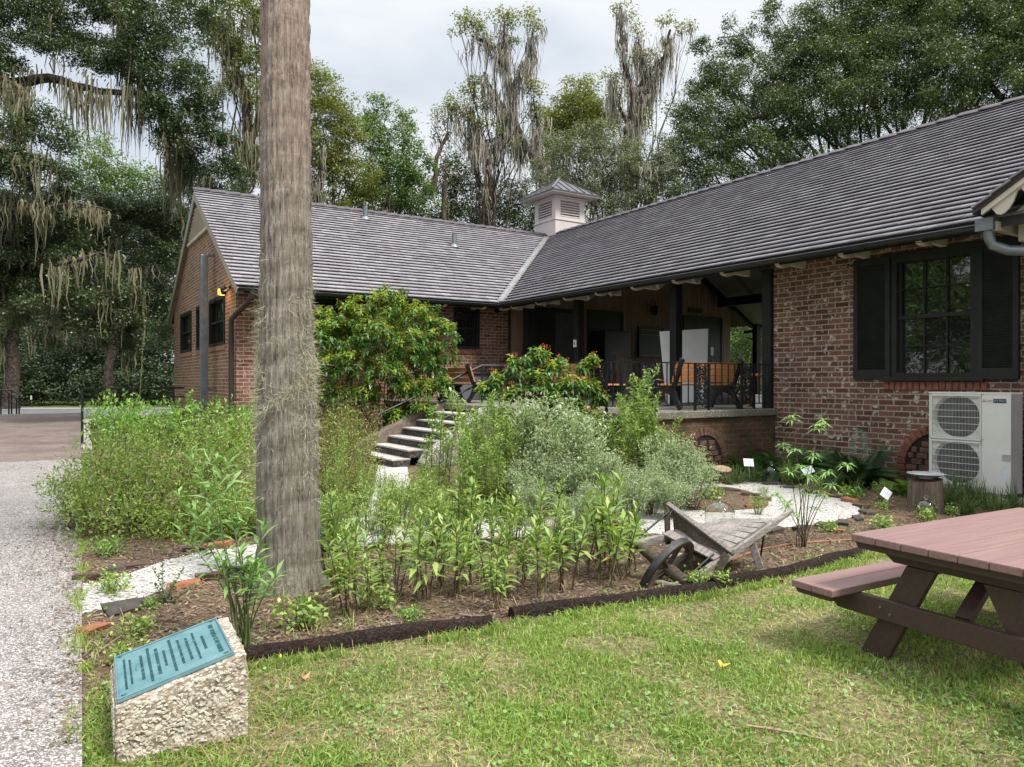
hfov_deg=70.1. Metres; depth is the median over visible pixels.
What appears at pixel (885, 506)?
sprout
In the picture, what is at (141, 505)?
seedy shrub
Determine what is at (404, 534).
leafy herb
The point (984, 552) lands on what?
picnic table
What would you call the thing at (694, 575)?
sprout
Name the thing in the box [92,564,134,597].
sprout
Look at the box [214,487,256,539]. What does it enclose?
garden weed
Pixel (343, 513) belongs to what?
tall stalk
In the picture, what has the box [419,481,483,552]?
garden weed
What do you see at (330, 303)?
window
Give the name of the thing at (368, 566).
leafy herb
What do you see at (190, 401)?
seed spike
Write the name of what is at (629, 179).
willow oak
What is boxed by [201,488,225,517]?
garden weed
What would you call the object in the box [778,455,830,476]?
fern
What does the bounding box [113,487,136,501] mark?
sprout
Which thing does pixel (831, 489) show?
sprout
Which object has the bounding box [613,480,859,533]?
shell loop
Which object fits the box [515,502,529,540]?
leafy herb
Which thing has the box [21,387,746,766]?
ground
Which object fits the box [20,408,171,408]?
road kerb
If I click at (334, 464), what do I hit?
dry weed
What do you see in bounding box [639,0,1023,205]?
live oak
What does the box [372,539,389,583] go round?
leafy herb
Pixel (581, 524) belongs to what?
leafy herb
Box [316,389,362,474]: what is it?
dry weed
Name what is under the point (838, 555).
edging strip
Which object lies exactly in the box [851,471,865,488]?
garden weed
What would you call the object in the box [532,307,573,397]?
door
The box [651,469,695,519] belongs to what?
silver bush
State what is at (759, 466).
fern
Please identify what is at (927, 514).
sprout
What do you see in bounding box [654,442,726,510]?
silver bush
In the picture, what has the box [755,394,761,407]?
white carton
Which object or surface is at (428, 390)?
iron handrail
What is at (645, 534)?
sprout
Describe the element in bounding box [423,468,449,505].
dry weed
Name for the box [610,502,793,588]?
wheelbarrow
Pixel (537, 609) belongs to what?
edging strip
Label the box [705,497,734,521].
glass cloche
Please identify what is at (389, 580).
sprout
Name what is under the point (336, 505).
garden weed
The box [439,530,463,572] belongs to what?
leafy herb
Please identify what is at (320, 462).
dry weed
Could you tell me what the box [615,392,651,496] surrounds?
tall stalk
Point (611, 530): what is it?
leafy herb
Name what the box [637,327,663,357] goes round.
notice case
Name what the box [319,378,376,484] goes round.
dry weed
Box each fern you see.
[724,463,745,475]
[726,453,773,476]
[736,454,780,474]
[739,463,767,479]
[747,448,801,469]
[757,460,802,477]
[763,448,814,470]
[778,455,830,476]
[788,441,861,478]
[807,453,860,475]
[874,478,907,492]
[886,479,907,494]
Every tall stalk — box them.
[319,498,329,533]
[324,457,343,514]
[330,426,349,504]
[337,491,352,530]
[357,462,377,512]
[418,403,453,491]
[432,409,458,502]
[441,385,479,490]
[450,393,487,487]
[451,419,473,510]
[456,390,496,500]
[459,428,494,517]
[466,409,506,499]
[476,433,509,514]
[483,396,522,501]
[486,399,516,496]
[493,388,518,494]
[504,404,531,501]
[589,416,617,476]
[596,407,619,456]
[606,373,650,496]
[607,411,640,469]
[613,402,650,489]
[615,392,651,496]
[626,363,663,470]
[628,374,655,489]
[640,391,666,464]
[645,408,668,502]
[656,416,682,445]
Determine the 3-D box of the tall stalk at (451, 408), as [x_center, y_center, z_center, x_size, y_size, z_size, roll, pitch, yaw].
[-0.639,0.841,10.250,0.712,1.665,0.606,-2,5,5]
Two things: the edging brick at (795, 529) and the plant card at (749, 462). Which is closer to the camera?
the edging brick at (795, 529)
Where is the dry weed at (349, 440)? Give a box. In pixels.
[335,408,377,497]
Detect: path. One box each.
[0,459,81,766]
[82,465,653,613]
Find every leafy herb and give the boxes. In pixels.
[315,522,370,618]
[318,531,350,605]
[319,490,353,583]
[338,506,356,542]
[340,515,379,596]
[341,528,365,573]
[353,551,382,613]
[371,493,401,551]
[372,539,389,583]
[374,521,389,564]
[380,527,418,597]
[397,502,429,564]
[398,509,453,601]
[406,525,426,585]
[425,496,442,547]
[426,508,441,550]
[426,508,459,586]
[435,496,460,537]
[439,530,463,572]
[441,517,474,598]
[443,472,485,542]
[444,509,478,587]
[457,508,486,568]
[462,487,489,539]
[467,518,512,598]
[469,478,491,543]
[478,549,513,611]
[484,487,522,551]
[485,508,498,547]
[494,528,520,597]
[495,507,524,571]
[509,528,538,586]
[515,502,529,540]
[526,516,562,601]
[527,489,552,566]
[527,505,543,546]
[534,476,571,536]
[540,502,596,591]
[541,538,559,580]
[561,501,577,558]
[563,501,608,574]
[575,473,634,580]
[577,471,632,564]
[594,497,646,587]
[601,499,646,574]
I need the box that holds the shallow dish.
[906,471,945,478]
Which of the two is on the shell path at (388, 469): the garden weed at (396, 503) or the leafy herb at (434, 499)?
the garden weed at (396, 503)
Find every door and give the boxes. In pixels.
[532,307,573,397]
[587,310,623,396]
[683,315,722,394]
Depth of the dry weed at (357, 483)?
9.39 m
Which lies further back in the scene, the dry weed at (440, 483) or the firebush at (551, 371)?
the firebush at (551, 371)
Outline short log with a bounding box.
[712,465,731,482]
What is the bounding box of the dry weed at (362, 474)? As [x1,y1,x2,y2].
[352,459,371,500]
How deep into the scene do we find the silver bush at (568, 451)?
9.03 m
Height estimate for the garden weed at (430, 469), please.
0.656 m
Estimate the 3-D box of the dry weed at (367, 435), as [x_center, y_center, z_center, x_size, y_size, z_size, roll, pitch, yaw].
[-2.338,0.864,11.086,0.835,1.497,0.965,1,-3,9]
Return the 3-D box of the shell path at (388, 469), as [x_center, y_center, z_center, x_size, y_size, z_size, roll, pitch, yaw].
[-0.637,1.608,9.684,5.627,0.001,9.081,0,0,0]
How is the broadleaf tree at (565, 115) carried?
on the ground at (61, 405)
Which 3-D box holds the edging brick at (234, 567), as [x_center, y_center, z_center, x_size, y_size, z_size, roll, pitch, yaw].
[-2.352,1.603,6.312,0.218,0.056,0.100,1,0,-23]
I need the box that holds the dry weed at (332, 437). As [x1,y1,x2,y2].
[318,405,366,489]
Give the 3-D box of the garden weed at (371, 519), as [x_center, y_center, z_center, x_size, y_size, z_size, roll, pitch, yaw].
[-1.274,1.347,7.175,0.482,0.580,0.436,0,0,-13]
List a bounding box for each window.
[180,310,191,357]
[196,306,199,354]
[208,295,224,352]
[312,298,340,344]
[452,307,480,353]
[883,241,987,390]
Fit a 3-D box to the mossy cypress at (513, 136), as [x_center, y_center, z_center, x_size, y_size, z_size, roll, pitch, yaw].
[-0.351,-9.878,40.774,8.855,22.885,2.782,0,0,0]
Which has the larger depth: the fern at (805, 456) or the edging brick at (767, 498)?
the fern at (805, 456)
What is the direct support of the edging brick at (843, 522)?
on the garden bed at (106, 668)
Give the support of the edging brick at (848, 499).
on the garden bed at (106, 668)
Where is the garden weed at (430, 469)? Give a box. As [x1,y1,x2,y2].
[413,456,449,493]
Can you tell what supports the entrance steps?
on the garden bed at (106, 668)
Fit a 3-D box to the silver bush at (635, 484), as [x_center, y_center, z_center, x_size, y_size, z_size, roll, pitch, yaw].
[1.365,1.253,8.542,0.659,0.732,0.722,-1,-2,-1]
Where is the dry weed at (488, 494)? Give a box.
[477,470,506,514]
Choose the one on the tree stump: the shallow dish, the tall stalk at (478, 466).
the shallow dish
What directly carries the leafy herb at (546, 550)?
on the garden bed at (106, 668)
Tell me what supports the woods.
on the ground at (61, 405)
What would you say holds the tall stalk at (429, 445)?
on the garden bed at (106, 668)
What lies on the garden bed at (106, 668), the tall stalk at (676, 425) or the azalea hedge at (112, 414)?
the azalea hedge at (112, 414)
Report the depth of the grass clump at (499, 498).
9.02 m
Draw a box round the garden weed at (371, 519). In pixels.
[358,490,404,548]
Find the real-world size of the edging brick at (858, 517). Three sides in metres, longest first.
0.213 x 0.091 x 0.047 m
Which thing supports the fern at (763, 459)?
on the garden bed at (106, 668)
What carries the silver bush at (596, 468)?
on the garden bed at (106, 668)
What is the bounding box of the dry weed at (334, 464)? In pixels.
[319,441,352,509]
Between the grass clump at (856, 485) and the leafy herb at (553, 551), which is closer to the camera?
the leafy herb at (553, 551)
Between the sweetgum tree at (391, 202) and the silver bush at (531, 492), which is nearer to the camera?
the silver bush at (531, 492)
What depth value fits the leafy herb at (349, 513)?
7.05 m
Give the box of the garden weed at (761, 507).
[749,491,769,514]
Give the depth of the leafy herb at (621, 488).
6.56 m
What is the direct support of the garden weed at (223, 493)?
on the garden bed at (106, 668)
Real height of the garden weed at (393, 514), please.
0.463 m
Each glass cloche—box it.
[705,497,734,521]
[762,462,780,483]
[914,495,936,518]
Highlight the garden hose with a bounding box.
[731,539,851,560]
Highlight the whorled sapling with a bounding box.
[767,414,855,547]
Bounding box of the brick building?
[167,95,1023,496]
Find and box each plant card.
[743,458,753,478]
[802,466,814,484]
[880,487,891,502]
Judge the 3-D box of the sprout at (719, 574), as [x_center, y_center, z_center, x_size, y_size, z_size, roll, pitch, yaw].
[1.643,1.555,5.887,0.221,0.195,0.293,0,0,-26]
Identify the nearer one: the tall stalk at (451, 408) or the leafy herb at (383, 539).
the leafy herb at (383, 539)
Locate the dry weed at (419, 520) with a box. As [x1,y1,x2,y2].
[404,502,429,540]
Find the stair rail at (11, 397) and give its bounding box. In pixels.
[0,389,23,413]
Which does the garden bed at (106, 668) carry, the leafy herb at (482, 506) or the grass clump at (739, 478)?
the leafy herb at (482, 506)
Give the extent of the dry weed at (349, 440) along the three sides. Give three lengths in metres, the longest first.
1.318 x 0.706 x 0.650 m
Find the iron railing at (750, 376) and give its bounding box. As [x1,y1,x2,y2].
[499,361,768,411]
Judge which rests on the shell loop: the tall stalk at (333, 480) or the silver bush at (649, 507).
the silver bush at (649, 507)
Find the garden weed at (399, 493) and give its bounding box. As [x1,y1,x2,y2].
[369,467,423,524]
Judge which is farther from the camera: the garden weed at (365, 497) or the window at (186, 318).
the window at (186, 318)
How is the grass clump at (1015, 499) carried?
on the garden bed at (106, 668)
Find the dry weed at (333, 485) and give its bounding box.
[320,463,347,506]
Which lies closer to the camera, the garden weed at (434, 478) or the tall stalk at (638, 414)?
the garden weed at (434, 478)
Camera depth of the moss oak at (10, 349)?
43.68 m
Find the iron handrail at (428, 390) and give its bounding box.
[377,364,512,430]
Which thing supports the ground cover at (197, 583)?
on the garden bed at (106, 668)
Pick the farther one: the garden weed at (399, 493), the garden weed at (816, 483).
the garden weed at (816, 483)
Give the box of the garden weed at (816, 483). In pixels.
[811,471,824,489]
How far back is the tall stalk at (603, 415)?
10.32 m
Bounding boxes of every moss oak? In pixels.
[0,294,67,408]
[192,0,260,194]
[730,326,761,395]
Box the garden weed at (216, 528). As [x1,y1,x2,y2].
[198,502,227,541]
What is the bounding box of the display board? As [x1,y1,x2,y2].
[659,329,707,403]
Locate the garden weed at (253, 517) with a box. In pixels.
[242,503,256,532]
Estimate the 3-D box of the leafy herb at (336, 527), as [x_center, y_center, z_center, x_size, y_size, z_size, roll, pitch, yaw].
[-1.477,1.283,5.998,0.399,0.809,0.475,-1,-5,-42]
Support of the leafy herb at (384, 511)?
on the garden bed at (106, 668)
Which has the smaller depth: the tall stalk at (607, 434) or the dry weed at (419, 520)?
the dry weed at (419, 520)
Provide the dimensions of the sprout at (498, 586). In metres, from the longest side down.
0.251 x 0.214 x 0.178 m
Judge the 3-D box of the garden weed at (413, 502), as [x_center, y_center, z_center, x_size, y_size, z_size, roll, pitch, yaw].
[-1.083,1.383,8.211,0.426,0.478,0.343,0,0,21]
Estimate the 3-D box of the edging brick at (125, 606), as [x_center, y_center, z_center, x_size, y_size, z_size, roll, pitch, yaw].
[-2.780,1.606,5.202,0.243,0.062,0.163,-6,24,-40]
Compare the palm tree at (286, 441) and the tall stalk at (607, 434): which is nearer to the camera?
the palm tree at (286, 441)
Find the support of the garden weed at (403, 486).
on the shell path at (388, 469)
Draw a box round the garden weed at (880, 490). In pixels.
[869,478,895,501]
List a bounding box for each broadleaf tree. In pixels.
[55,121,166,405]
[394,147,538,231]
[524,70,626,397]
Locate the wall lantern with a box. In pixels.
[651,300,658,315]
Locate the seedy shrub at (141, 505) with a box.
[26,396,257,546]
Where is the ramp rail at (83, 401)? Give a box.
[81,387,183,443]
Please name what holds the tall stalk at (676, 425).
on the shell loop
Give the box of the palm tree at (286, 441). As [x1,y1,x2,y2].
[241,0,329,597]
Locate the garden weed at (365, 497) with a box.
[336,474,391,531]
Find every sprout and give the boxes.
[87,535,129,556]
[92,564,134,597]
[100,629,157,664]
[102,608,164,646]
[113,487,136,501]
[139,596,162,610]
[261,592,328,635]
[292,595,314,608]
[350,577,397,612]
[370,566,394,584]
[396,602,429,621]
[460,554,501,580]
[486,574,514,593]
[513,549,540,564]
[515,530,555,550]
[558,522,585,542]
[635,521,649,536]
[674,563,712,583]
[698,483,722,499]
[708,564,738,587]
[710,485,725,494]
[802,549,821,560]
[816,520,839,532]
[820,486,834,492]
[837,482,866,499]
[868,510,901,529]
[875,496,892,509]
[913,504,938,521]
[944,503,960,516]
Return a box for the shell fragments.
[81,472,857,611]
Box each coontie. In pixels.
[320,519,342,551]
[814,428,914,486]
[846,458,901,487]
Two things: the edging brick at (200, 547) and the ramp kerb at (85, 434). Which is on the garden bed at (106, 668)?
the edging brick at (200, 547)
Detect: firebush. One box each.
[313,281,464,436]
[473,343,610,473]
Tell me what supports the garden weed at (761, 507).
on the shell loop
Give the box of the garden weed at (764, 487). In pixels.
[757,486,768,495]
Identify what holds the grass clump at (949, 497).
on the garden bed at (106, 668)
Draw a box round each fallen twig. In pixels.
[134,622,173,627]
[459,613,500,618]
[746,724,833,741]
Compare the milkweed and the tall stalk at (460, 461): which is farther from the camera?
the tall stalk at (460, 461)
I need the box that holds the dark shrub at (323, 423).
[317,402,344,454]
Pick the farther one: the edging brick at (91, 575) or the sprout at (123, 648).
the edging brick at (91, 575)
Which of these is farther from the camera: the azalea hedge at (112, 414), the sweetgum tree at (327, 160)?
the sweetgum tree at (327, 160)
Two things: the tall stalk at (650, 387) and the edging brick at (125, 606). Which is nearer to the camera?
the edging brick at (125, 606)
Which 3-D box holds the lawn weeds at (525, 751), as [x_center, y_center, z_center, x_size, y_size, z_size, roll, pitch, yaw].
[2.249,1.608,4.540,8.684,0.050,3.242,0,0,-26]
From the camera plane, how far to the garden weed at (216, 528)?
7.41 m
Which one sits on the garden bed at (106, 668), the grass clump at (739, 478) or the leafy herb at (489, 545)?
the leafy herb at (489, 545)
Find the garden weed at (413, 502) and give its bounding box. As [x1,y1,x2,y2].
[400,489,428,526]
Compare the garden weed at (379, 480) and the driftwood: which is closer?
the driftwood
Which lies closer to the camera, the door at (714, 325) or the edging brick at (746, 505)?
the edging brick at (746, 505)
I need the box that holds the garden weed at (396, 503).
[378,487,403,520]
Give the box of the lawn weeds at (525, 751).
[86,556,1023,766]
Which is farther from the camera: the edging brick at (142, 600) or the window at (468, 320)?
the window at (468, 320)
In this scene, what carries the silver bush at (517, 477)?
on the garden bed at (106, 668)
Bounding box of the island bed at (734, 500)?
[675,486,767,509]
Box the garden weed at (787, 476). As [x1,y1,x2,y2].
[777,460,796,484]
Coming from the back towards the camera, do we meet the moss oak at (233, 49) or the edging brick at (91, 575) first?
the moss oak at (233, 49)
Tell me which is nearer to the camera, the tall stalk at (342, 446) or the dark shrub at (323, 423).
the tall stalk at (342, 446)
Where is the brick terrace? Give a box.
[389,399,777,476]
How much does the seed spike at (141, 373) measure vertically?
2.510 m
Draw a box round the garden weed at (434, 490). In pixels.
[406,469,453,523]
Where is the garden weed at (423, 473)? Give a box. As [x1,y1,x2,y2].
[402,455,443,500]
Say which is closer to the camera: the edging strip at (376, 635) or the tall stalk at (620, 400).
the edging strip at (376, 635)
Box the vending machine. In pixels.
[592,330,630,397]
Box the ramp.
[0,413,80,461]
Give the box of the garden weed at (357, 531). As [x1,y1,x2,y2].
[343,517,362,546]
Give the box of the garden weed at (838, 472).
[829,468,845,486]
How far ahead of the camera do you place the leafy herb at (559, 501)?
7.43 m
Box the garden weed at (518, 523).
[484,486,532,541]
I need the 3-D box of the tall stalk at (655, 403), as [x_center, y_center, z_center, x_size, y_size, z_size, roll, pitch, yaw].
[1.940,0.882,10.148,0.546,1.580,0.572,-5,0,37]
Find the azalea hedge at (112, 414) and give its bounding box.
[77,388,257,488]
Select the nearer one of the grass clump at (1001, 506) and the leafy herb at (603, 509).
the leafy herb at (603, 509)
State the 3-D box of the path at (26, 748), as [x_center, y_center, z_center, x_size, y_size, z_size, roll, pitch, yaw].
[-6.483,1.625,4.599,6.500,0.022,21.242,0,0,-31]
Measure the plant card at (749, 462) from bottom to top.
0.411 m
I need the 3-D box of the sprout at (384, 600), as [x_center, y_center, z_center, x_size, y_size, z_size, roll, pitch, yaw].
[-0.988,1.528,5.282,0.374,0.265,0.319,-4,2,14]
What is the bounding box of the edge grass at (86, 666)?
[31,469,119,747]
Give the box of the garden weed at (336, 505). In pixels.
[319,484,351,528]
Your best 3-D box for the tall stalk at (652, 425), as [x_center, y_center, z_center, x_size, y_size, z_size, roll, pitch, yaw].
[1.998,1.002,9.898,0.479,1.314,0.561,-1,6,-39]
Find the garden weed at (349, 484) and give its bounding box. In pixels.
[337,467,364,490]
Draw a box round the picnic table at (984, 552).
[792,507,1023,669]
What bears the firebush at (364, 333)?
on the garden bed at (106, 668)
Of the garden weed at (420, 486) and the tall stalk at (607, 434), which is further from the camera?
the tall stalk at (607, 434)
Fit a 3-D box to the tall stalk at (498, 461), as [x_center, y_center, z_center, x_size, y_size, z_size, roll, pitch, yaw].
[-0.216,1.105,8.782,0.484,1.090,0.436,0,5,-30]
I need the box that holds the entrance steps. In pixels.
[351,402,498,466]
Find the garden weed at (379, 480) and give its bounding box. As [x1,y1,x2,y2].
[372,464,399,500]
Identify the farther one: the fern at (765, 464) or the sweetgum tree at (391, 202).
the sweetgum tree at (391, 202)
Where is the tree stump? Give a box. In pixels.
[906,477,944,513]
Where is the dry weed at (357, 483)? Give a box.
[344,462,371,507]
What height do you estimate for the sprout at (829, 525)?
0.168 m
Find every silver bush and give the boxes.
[500,442,565,516]
[504,381,611,506]
[509,477,559,525]
[518,416,623,506]
[548,442,631,511]
[555,487,594,526]
[576,474,624,522]
[600,460,658,518]
[622,421,711,505]
[625,454,674,514]
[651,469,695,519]
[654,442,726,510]
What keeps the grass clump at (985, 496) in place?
on the garden bed at (106, 668)
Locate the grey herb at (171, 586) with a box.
[151,561,196,603]
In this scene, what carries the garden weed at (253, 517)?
on the garden bed at (106, 668)
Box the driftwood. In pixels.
[654,580,681,585]
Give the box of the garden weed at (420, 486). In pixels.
[408,468,435,506]
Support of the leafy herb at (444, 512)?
on the garden bed at (106, 668)
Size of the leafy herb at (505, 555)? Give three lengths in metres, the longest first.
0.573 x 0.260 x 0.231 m
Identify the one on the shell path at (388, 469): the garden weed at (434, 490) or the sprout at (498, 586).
the garden weed at (434, 490)
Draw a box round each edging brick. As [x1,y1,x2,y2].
[72,569,103,579]
[75,622,110,635]
[100,564,124,574]
[100,597,140,616]
[123,561,147,569]
[139,595,168,605]
[166,578,201,590]
[182,545,205,551]
[194,570,221,580]
[203,539,232,548]
[228,565,249,572]
[722,487,739,490]
[741,491,759,495]
[744,504,765,507]
[753,496,771,501]
[762,481,779,484]
[767,525,784,534]
[791,525,808,531]
[814,521,828,527]
[815,490,829,494]
[822,527,843,532]
[828,494,843,497]
[838,518,848,525]
[840,496,859,502]
[851,515,863,520]
[852,503,869,508]
[858,509,874,515]
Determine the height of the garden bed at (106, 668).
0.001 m
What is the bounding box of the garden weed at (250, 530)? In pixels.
[237,499,256,535]
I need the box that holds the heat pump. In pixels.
[929,392,1023,504]
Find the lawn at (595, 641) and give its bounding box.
[85,554,1023,766]
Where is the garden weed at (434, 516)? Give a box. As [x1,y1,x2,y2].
[424,491,454,541]
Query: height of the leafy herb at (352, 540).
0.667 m
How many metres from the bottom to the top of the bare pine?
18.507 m
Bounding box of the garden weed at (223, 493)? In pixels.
[201,479,246,537]
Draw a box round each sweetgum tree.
[310,56,385,210]
[348,91,448,217]
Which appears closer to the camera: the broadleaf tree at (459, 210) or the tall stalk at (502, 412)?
the tall stalk at (502, 412)
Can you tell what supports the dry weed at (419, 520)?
on the garden bed at (106, 668)
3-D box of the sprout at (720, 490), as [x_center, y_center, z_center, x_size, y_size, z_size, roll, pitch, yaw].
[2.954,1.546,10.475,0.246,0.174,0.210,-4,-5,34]
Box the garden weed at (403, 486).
[384,473,419,513]
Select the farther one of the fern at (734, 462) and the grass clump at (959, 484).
the fern at (734, 462)
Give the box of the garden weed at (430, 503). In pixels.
[419,486,450,532]
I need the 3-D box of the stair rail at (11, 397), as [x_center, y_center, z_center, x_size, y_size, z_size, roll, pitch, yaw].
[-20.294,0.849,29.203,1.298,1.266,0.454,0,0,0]
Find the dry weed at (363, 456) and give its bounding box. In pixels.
[345,429,385,498]
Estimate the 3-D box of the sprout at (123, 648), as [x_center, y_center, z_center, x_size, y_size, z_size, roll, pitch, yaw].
[-2.252,1.557,4.280,0.235,0.195,0.276,-7,-2,40]
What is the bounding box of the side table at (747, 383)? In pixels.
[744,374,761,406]
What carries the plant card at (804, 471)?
on the garden bed at (106, 668)
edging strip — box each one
[244,615,492,662]
[508,581,718,619]
[708,556,829,588]
[818,547,866,564]
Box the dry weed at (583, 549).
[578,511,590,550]
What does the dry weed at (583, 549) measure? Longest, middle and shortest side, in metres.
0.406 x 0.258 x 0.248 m
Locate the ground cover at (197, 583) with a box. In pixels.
[86,476,978,641]
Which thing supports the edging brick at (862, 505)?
on the shell loop
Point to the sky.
(403, 49)
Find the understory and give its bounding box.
[0,319,173,405]
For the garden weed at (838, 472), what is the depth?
11.35 m
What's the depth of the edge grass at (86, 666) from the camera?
4.64 m
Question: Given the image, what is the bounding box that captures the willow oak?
[515,115,685,222]
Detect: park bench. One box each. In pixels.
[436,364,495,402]
[542,358,627,409]
[652,358,743,409]
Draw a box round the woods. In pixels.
[1,183,761,401]
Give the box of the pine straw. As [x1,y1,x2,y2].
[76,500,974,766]
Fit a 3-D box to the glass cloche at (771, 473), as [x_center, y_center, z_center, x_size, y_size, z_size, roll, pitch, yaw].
[4.170,1.430,11.727,0.290,0.345,0.290,0,0,0]
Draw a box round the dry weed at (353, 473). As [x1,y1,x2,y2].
[338,446,377,508]
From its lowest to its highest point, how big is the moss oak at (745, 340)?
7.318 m
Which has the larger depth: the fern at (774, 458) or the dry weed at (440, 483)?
the fern at (774, 458)
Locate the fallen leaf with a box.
[718,660,729,666]
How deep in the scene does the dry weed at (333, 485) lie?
8.90 m
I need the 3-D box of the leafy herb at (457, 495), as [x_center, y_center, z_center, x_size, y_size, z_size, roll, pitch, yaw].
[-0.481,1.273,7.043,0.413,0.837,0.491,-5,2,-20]
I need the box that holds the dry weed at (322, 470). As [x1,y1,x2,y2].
[318,429,347,506]
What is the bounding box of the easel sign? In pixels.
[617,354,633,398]
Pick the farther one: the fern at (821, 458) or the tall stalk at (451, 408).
the fern at (821, 458)
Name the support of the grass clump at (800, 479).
on the garden bed at (106, 668)
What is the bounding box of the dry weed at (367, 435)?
[330,394,384,483]
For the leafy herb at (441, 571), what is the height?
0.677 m
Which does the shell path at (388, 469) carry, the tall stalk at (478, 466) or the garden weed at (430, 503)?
the garden weed at (430, 503)
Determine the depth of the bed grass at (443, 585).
5.40 m
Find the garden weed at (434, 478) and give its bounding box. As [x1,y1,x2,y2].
[422,460,452,502]
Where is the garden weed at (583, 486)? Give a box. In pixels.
[571,469,598,510]
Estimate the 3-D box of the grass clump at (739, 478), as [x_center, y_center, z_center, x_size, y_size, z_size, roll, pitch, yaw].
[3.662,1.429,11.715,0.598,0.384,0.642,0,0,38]
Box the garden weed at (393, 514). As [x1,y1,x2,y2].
[376,496,405,534]
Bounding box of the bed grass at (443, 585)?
[84,475,970,645]
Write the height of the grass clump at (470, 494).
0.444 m
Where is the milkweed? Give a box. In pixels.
[170,435,285,646]
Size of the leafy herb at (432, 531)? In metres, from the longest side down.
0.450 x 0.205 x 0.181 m
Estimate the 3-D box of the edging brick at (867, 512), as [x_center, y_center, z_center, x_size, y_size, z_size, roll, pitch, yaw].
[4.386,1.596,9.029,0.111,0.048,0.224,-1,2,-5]
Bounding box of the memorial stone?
[110,617,247,764]
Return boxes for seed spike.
[139,325,145,460]
[184,389,193,459]
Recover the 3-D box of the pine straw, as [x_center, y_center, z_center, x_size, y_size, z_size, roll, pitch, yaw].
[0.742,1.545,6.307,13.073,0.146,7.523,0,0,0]
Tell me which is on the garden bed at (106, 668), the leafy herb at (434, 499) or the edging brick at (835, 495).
the leafy herb at (434, 499)
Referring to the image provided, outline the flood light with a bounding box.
[218,286,230,294]
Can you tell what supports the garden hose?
on the garden bed at (106, 668)
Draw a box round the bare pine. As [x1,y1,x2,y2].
[422,121,465,219]
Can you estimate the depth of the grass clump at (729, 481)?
11.55 m
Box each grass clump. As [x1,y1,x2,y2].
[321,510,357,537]
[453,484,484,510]
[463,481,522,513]
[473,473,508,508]
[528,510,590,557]
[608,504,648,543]
[699,461,721,482]
[721,469,740,484]
[728,462,753,484]
[741,462,763,483]
[780,457,804,481]
[789,466,805,483]
[816,468,838,487]
[846,477,865,493]
[938,472,974,507]
[941,488,985,514]
[943,470,985,501]
[955,475,999,505]
[957,484,1012,509]
[975,488,1019,513]
[999,479,1023,508]
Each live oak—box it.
[0,0,254,225]
[0,95,223,378]
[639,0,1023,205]
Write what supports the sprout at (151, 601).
on the garden bed at (106, 668)
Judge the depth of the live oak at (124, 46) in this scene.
23.78 m
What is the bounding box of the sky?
[0,0,1021,382]
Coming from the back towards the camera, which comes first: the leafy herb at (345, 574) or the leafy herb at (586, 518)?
the leafy herb at (586, 518)
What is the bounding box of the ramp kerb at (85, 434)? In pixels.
[81,411,91,452]
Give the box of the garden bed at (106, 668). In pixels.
[82,449,1023,712]
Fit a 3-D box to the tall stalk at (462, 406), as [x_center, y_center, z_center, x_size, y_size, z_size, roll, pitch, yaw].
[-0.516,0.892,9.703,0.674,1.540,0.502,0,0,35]
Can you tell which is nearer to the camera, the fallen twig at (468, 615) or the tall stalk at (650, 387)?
the fallen twig at (468, 615)
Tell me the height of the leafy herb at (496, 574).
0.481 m
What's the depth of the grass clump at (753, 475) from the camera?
11.86 m
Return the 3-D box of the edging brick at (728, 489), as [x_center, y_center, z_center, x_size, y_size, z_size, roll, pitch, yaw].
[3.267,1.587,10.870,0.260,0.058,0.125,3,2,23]
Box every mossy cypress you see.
[428,2,585,227]
[597,0,698,209]
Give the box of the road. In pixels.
[2,409,172,415]
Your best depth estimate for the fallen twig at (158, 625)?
4.84 m
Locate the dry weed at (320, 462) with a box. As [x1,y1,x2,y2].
[318,396,346,478]
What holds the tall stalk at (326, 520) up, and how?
on the shell path at (388, 469)
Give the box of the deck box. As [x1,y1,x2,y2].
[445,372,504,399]
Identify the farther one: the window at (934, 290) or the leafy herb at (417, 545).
the window at (934, 290)
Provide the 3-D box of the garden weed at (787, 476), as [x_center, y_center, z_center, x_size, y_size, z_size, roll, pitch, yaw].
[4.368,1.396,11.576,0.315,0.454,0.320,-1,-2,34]
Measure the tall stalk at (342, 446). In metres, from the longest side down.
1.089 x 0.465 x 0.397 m
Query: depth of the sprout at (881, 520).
8.00 m

